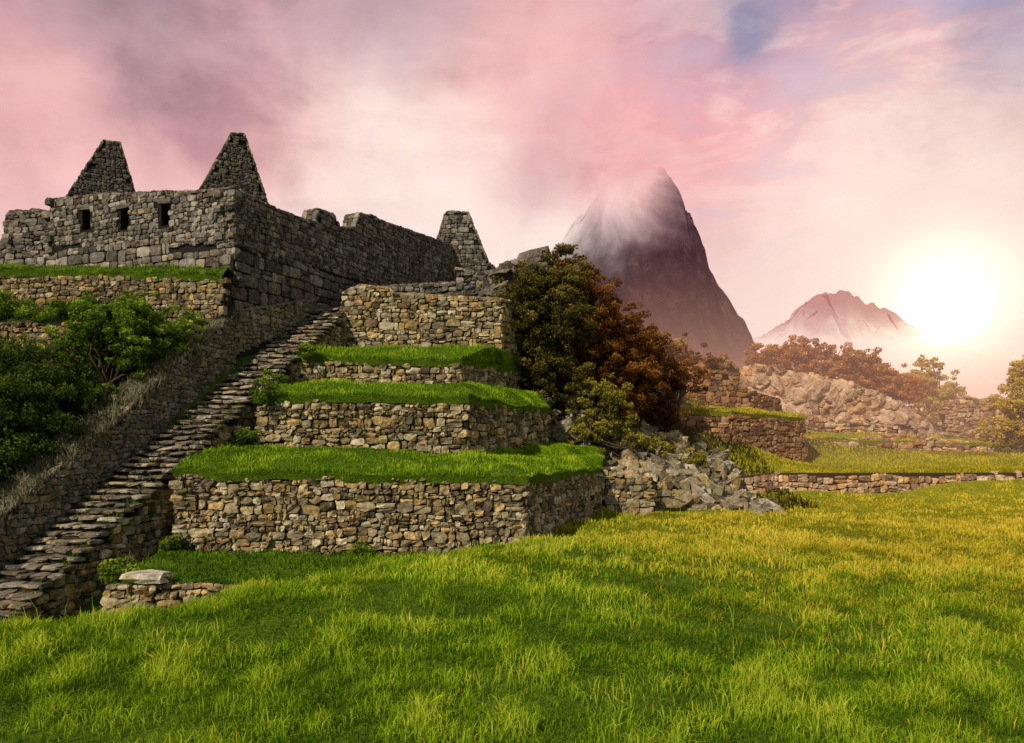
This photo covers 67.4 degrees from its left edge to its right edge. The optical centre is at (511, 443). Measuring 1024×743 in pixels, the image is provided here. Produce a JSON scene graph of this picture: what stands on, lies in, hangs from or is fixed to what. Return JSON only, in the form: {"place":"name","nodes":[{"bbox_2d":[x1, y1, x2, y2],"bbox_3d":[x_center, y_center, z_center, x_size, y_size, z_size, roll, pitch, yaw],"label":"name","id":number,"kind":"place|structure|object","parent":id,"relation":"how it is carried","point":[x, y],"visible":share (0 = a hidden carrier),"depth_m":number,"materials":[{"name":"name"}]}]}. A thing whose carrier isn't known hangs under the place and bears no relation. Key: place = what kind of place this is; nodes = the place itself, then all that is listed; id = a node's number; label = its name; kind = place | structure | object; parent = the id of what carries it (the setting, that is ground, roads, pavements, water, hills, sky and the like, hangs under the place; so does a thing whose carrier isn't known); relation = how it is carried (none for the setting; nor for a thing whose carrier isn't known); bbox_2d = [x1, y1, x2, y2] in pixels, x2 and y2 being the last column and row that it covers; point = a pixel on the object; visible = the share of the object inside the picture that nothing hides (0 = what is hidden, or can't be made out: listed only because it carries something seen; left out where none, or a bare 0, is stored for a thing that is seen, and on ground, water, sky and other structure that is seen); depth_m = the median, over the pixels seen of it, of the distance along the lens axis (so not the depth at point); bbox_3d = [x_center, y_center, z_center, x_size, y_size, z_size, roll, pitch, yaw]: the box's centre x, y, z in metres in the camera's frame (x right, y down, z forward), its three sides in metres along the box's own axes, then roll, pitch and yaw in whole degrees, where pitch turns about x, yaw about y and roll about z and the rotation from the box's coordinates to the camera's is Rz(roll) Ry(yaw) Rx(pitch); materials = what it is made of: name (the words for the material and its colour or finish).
{"place":"outdoors","nodes":[
{"label":"outdoors","id":0,"kind":"place"},
{"bbox_2d":[0,261,231,281],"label":"terrace lawn","id":1,"kind":"structure","parent":0,"point":[183,273],"depth_m":31.43,"materials":[{"name":"plant"}]},
{"bbox_2d":[110,545,463,585],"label":"terrace lawn","id":2,"kind":"structure","parent":0,"point":[186,565],"depth_m":20.52,"materials":[{"name":"plant"}]},
{"bbox_2d":[97,550,139,583],"bbox_3d":[-9.698,3.183,18.940,1.002,1.048,0.829,0,0,-39],"label":"fern","id":3,"kind":"object","parent":2,"relation":"on","point":[109,572],"visible":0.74,"depth_m":18.74,"materials":[{"name":"green plant"}]},
{"bbox_2d":[117,549,149,567],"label":"fern","id":4,"kind":"object","parent":2,"relation":"on","point":[122,562],"visible":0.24,"depth_m":20.33,"materials":[{"name":"green plant"}]},
{"bbox_2d":[158,532,186,551],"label":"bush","id":5,"kind":"object","parent":2,"relation":"on","point":[170,543],"visible":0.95,"depth_m":22.78,"materials":[{"name":"green plant"}]},
{"bbox_2d":[345,539,375,554],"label":"fern","id":6,"kind":"object","parent":2,"relation":"on","point":[363,547],"visible":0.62,"depth_m":22.83,"materials":[{"name":"green plant"}]},
{"bbox_2d":[172,442,604,484],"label":"terrace lawn","id":7,"kind":"structure","parent":0,"point":[531,465],"depth_m":24.38,"materials":[{"name":"plant"}]},
{"bbox_2d":[231,425,261,445],"bbox_3d":[-9.382,-0.280,27.292,1.212,0.778,0.945,0,0,0],"label":"fern","id":8,"kind":"object","parent":7,"relation":"on","point":[242,436],"visible":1,"depth_m":27.07,"materials":[{"name":"green plant"}]},
{"bbox_2d":[463,449,484,455],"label":"fern","id":9,"kind":"object","parent":7,"relation":"on","point":[478,450],"visible":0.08,"depth_m":27.10,"materials":[{"name":"green plant"}]},
{"bbox_2d":[523,441,541,449],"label":"fern","id":10,"kind":"object","parent":7,"relation":"on","point":[537,446],"visible":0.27,"depth_m":32.20,"materials":[{"name":"green plant"}]},
{"bbox_2d":[253,376,550,414],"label":"terrace lawn","id":11,"kind":"structure","parent":0,"point":[334,390],"depth_m":28.40,"materials":[{"name":"plant"}]},
{"bbox_2d":[249,374,280,406],"bbox_3d":[-8.837,-1.896,27.377,1.012,1.201,1.079,0,0,-36],"label":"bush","id":12,"kind":"object","parent":11,"relation":"on","point":[262,394],"visible":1,"depth_m":27.26,"materials":[{"name":"green plant"}]},
{"bbox_2d":[262,368,287,383],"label":"fern","id":13,"kind":"object","parent":11,"relation":"on","point":[281,378],"visible":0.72,"depth_m":29.65,"materials":[{"name":"green plant"}]},
{"bbox_2d":[296,341,527,373],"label":"terrace lawn","id":14,"kind":"structure","parent":0,"point":[477,356],"depth_m":32.17,"materials":[{"name":"plant"}]},
{"bbox_2d":[294,342,315,358],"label":"fern","id":15,"kind":"object","parent":14,"relation":"on","point":[303,351],"visible":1,"depth_m":30.85,"materials":[{"name":"green plant"}]},
{"bbox_2d":[0,303,1023,742],"bbox_3d":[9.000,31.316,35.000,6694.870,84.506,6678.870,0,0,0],"label":"ground","id":16,"kind":"structure","parent":0,"point":[34,735],"depth_m":10.62,"materials":[{"name":"green plant"}]},
{"bbox_2d":[0,289,17,319],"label":"bush","id":17,"kind":"object","parent":16,"relation":"on","point":[5,306],"visible":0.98,"depth_m":30.02,"materials":[{"name":"green plant"}]},
{"bbox_2d":[0,208,49,265],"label":"ruined stone wall","id":18,"kind":"structure","parent":16,"relation":"on","point":[22,239],"depth_m":37.03,"materials":[{"name":"grey stone"}]},
{"bbox_2d":[0,320,85,348],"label":"stone retaining wall","id":19,"kind":"structure","parent":16,"relation":"on","point":[30,329],"depth_m":28.44,"materials":[{"name":"beige stone"}]},
{"bbox_2d":[0,343,89,483],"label":"bush","id":20,"kind":"object","parent":16,"relation":"on","point":[26,405],"visible":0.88,"depth_m":23.28,"materials":[{"name":"green plant"}]},
{"bbox_2d":[44,197,63,260],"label":"end wall","id":21,"kind":"structure","parent":16,"relation":"on","point":[49,238],"depth_m":35.34,"materials":[{"name":"stone"}]},
{"bbox_2d":[1,353,124,424],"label":"bush","id":22,"kind":"object","parent":16,"relation":"on","point":[85,396],"visible":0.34,"depth_m":25.82,"materials":[{"name":"green plant"}]},
{"bbox_2d":[7,288,168,322],"bbox_3d":[-16.565,-5.280,29.944,6.214,1.519,1.698,0,0,0],"label":"bush","id":23,"kind":"object","parent":16,"relation":"on","point":[21,313],"visible":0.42,"depth_m":29.74,"materials":[{"name":"green plant"}]},
{"bbox_2d":[0,259,177,439],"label":"hillside grass","id":24,"kind":"structure","parent":16,"relation":"on","point":[58,320],"depth_m":28.41,"materials":[{"name":"green plant"}]},
{"bbox_2d":[18,293,170,388],"bbox_3d":[-14.704,-3.650,27.453,5.023,3.411,2.991,0,0,0],"label":"bush","id":25,"kind":"object","parent":16,"relation":"on","point":[123,334],"visible":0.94,"depth_m":27.02,"materials":[{"name":"green plant"}]},
{"bbox_2d":[0,274,231,349],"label":"stone retaining wall","id":26,"kind":"structure","parent":16,"relation":"on","point":[207,298],"depth_m":31.11,"materials":[{"name":"beige stone"}]},
{"bbox_2d":[0,305,241,541],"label":"dry growth","id":27,"kind":"object","parent":16,"relation":"on","point":[71,444],"visible":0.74,"depth_m":24.75,"materials":[{"name":"brown plant"}]},
{"bbox_2d":[45,187,245,287],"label":"front wall","id":28,"kind":"structure","parent":16,"relation":"on","point":[152,227],"depth_m":33.32,"materials":[{"name":"stone"}]},
{"bbox_2d":[66,139,135,196],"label":"gable","id":29,"kind":"structure","parent":28,"relation":"on","point":[105,169],"depth_m":36.17,"materials":[{"name":"stone"}]},
{"bbox_2d":[195,132,267,217],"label":"gable","id":30,"kind":"structure","parent":28,"relation":"on","point":[234,163],"depth_m":32.98,"materials":[{"name":"stone"}]},
{"bbox_2d":[100,582,243,615],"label":"stone wall","id":31,"kind":"structure","parent":16,"relation":"on","point":[157,595],"depth_m":18.41,"materials":[{"name":"beige stone"}]},
{"bbox_2d":[119,569,172,583],"bbox_3d":[-8.867,3.221,18.588,1.148,0.274,0.733,0,0,0],"label":"stone slab","id":32,"kind":"object","parent":31,"relation":"on","point":[150,576],"depth_m":18.32,"materials":[{"name":"grey stone"}]},
{"bbox_2d":[0,297,345,622],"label":"stone staircase","id":33,"kind":"structure","parent":16,"relation":"on","point":[141,528],"depth_m":24.26,"materials":[{"name":"grey stone"}]},
{"bbox_2d":[0,315,312,617],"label":"step weeds","id":34,"kind":"object","parent":33,"relation":"on","point":[73,554],"visible":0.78,"depth_m":22.97,"materials":[{"name":"green plant"}]},
{"bbox_2d":[147,303,209,372],"bbox_3d":[-12.463,-3.439,28.765,2.177,3.522,1.807,0,0,-21],"label":"bush","id":35,"kind":"object","parent":16,"relation":"on","point":[181,328],"visible":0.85,"depth_m":28.55,"materials":[{"name":"green plant"}]},
{"bbox_2d":[212,185,453,348],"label":"side wall","id":36,"kind":"structure","parent":16,"relation":"on","point":[325,257],"depth_m":36.74,"materials":[{"name":"stone"}]},
{"bbox_2d":[168,473,602,554],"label":"stone retaining wall","id":37,"kind":"structure","parent":16,"relation":"on","point":[404,517],"depth_m":23.38,"materials":[{"name":"beige stone"}]},
{"bbox_2d":[177,400,492,551],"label":"wall weeds","id":38,"kind":"object","parent":37,"relation":"on","point":[357,495],"depth_m":27.66,"materials":[{"name":"green plant"}]},
{"bbox_2d":[252,399,550,454],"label":"stone retaining wall","id":39,"kind":"structure","parent":16,"relation":"on","point":[463,426],"depth_m":27.70,"materials":[{"name":"beige stone"}]},
{"bbox_2d":[296,359,522,388],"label":"stone retaining wall","id":40,"kind":"structure","parent":16,"relation":"on","point":[404,373],"depth_m":31.39,"materials":[{"name":"beige stone"}]},
{"bbox_2d":[340,283,535,360],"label":"stone retaining wall","id":41,"kind":"structure","parent":16,"relation":"on","point":[376,316],"depth_m":35.18,"materials":[{"name":"beige stone"}]},
{"bbox_2d":[375,267,546,303],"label":"ruined stone wall","id":42,"kind":"structure","parent":16,"relation":"on","point":[467,282],"depth_m":42.97,"materials":[{"name":"grey stone"}]},
{"bbox_2d":[478,246,572,296],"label":"boulders","id":43,"kind":"object","parent":42,"relation":"on","point":[506,270],"visible":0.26,"depth_m":42.20,"materials":[{"name":"stone"}]},
{"bbox_2d":[436,210,495,281],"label":"end tower","id":44,"kind":"structure","parent":16,"relation":"on","point":[458,231],"depth_m":50.14,"materials":[{"name":"stone"}]},
{"bbox_2d":[485,242,599,419],"bbox_3d":[1.458,-5.767,38.153,5.795,9.353,5.173,0,0,0],"label":"broadleaf tree","id":45,"kind":"object","parent":16,"relation":"on","point":[547,320],"visible":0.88,"depth_m":36.96,"materials":[{"name":"green plant"}]},
{"bbox_2d":[563,373,639,453],"bbox_3d":[4.211,-1.211,36.482,3.761,4.291,2.496,0,0,0],"label":"bush","id":46,"kind":"object","parent":16,"relation":"on","point":[614,399],"visible":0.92,"depth_m":36.14,"materials":[{"name":"green plant"}]},
{"bbox_2d":[554,258,681,428],"bbox_3d":[5.386,-5.098,39.981,8.040,8.644,4.964,0,0,-28],"label":"broadleaf tree","id":47,"kind":"object","parent":16,"relation":"on","point":[636,353],"visible":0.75,"depth_m":38.88,"materials":[{"name":"brown plant"}]},
{"bbox_2d":[595,301,650,367],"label":"bush","id":48,"kind":"object","parent":16,"relation":"on","point":[626,309],"visible":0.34,"depth_m":45.54,"materials":[{"name":"brown plant"}]},
{"bbox_2d":[557,422,710,468],"bbox_3d":[6.013,0.617,36.745,8.118,3.296,1.734,0,0,-20],"label":"bush","id":49,"kind":"object","parent":16,"relation":"on","point":[637,436],"visible":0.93,"depth_m":36.44,"materials":[{"name":"green plant"}]},
{"bbox_2d":[600,466,686,514],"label":"ruined stone wall","id":50,"kind":"structure","parent":16,"relation":"on","point":[632,494],"depth_m":32.46,"materials":[{"name":"beige stone"}]},
{"bbox_2d":[537,348,784,513],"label":"boulders","id":51,"kind":"object","parent":16,"relation":"on","point":[701,491],"visible":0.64,"depth_m":35.84,"materials":[{"name":"stone"}]},
{"bbox_2d":[636,356,710,431],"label":"bush","id":52,"kind":"object","parent":16,"relation":"on","point":[679,377],"visible":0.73,"depth_m":42.46,"materials":[{"name":"brown plant"}]},
{"bbox_2d":[641,327,723,377],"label":"bush","id":53,"kind":"object","parent":16,"relation":"on","point":[680,356],"visible":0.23,"depth_m":51.69,"materials":[{"name":"brown plant"}]},
{"bbox_2d":[548,326,818,509],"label":"hillside grass","id":54,"kind":"structure","parent":16,"relation":"on","point":[789,499],"depth_m":42.62,"materials":[{"name":"green plant"}]},
{"bbox_2d":[663,337,740,384],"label":"ruined stone wall","id":55,"kind":"structure","parent":16,"relation":"on","point":[728,364],"depth_m":54.87,"materials":[{"name":"brown stone"}]},
{"bbox_2d":[662,367,781,410],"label":"ruined stone wall","id":56,"kind":"structure","parent":16,"relation":"on","point":[724,390],"depth_m":49.62,"materials":[{"name":"brown stone"}]},
{"bbox_2d":[677,413,807,462],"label":"stone retaining wall","id":57,"kind":"structure","parent":16,"relation":"on","point":[782,438],"depth_m":46.20,"materials":[{"name":"brown stone"}]},
{"bbox_2d":[736,334,939,408],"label":"distant trees","id":58,"kind":"object","parent":16,"relation":"on","point":[881,377],"visible":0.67,"depth_m":69.90,"materials":[{"name":"orange plant"}]},
{"bbox_2d":[739,363,942,436],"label":"rock outcrop","id":59,"kind":"object","parent":16,"relation":"on","point":[810,393],"visible":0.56,"depth_m":61.47,"materials":[{"name":"stone"}]},
{"bbox_2d":[804,414,897,433],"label":"stone retaining wall","id":60,"kind":"structure","parent":16,"relation":"on","point":[820,423],"depth_m":57.13,"materials":[{"name":"beige stone"}]},
{"bbox_2d":[687,400,1023,474],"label":"terrace grass","id":61,"kind":"structure","parent":16,"relation":"on","point":[965,467],"depth_m":47.62,"materials":[{"name":"green plant"}]},
{"bbox_2d":[731,470,1023,493],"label":"stone retaining wall","id":62,"kind":"structure","parent":16,"relation":"on","point":[866,483],"depth_m":39.08,"materials":[{"name":"beige stone"}]},
{"bbox_2d":[810,433,1004,451],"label":"stone retaining wall","id":63,"kind":"structure","parent":16,"relation":"on","point":[920,443],"depth_m":54.08,"materials":[{"name":"beige stone"}]},
{"bbox_2d":[902,354,967,427],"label":"broadleaf tree","id":64,"kind":"object","parent":16,"relation":"on","point":[938,400],"visible":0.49,"depth_m":77.31,"materials":[{"name":"yellow plant"}]},
{"bbox_2d":[937,395,1009,439],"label":"ruined stone wall","id":65,"kind":"structure","parent":16,"relation":"on","point":[962,416],"depth_m":63.17,"materials":[{"name":"beige stone"}]},
{"bbox_2d":[971,355,1023,449],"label":"broadleaf tree","id":66,"kind":"object","parent":16,"relation":"on","point":[1008,430],"visible":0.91,"depth_m":55.66,"materials":[{"name":"yellow plant"}]},
{"bbox_2d":[988,442,1023,453],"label":"bush","id":67,"kind":"object","parent":16,"relation":"on","point":[1007,446],"visible":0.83,"depth_m":53.69,"materials":[{"name":"green plant"}]},
{"bbox_2d":[0,0,1023,410],"label":"sky","id":68,"kind":"structure","parent":0,"point":[872,150],"materials":[{"name":"pink"}]},
{"bbox_2d":[570,186,753,368],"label":"mountain","id":69,"kind":"structure","parent":0,"point":[662,271],"depth_m":567.97,"materials":[{"name":"grey stone"}]},
{"bbox_2d":[666,404,805,420],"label":"terrace lawn","id":70,"kind":"structure","parent":0,"point":[711,410],"depth_m":46.12,"materials":[{"name":"plant"}]},
{"bbox_2d":[794,290,898,326],"bbox_3d":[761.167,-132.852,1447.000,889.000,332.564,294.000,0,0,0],"label":"distant mountain","id":71,"kind":"structure","parent":0,"point":[823,305],"depth_m":1513.07,"materials":[{"name":"pink stone"}]},
{"bbox_2d":[804,430,1004,447],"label":"terrace lawn","id":72,"kind":"structure","parent":0,"point":[831,436],"depth_m":54.19,"materials":[{"name":"plant"}]}
]}

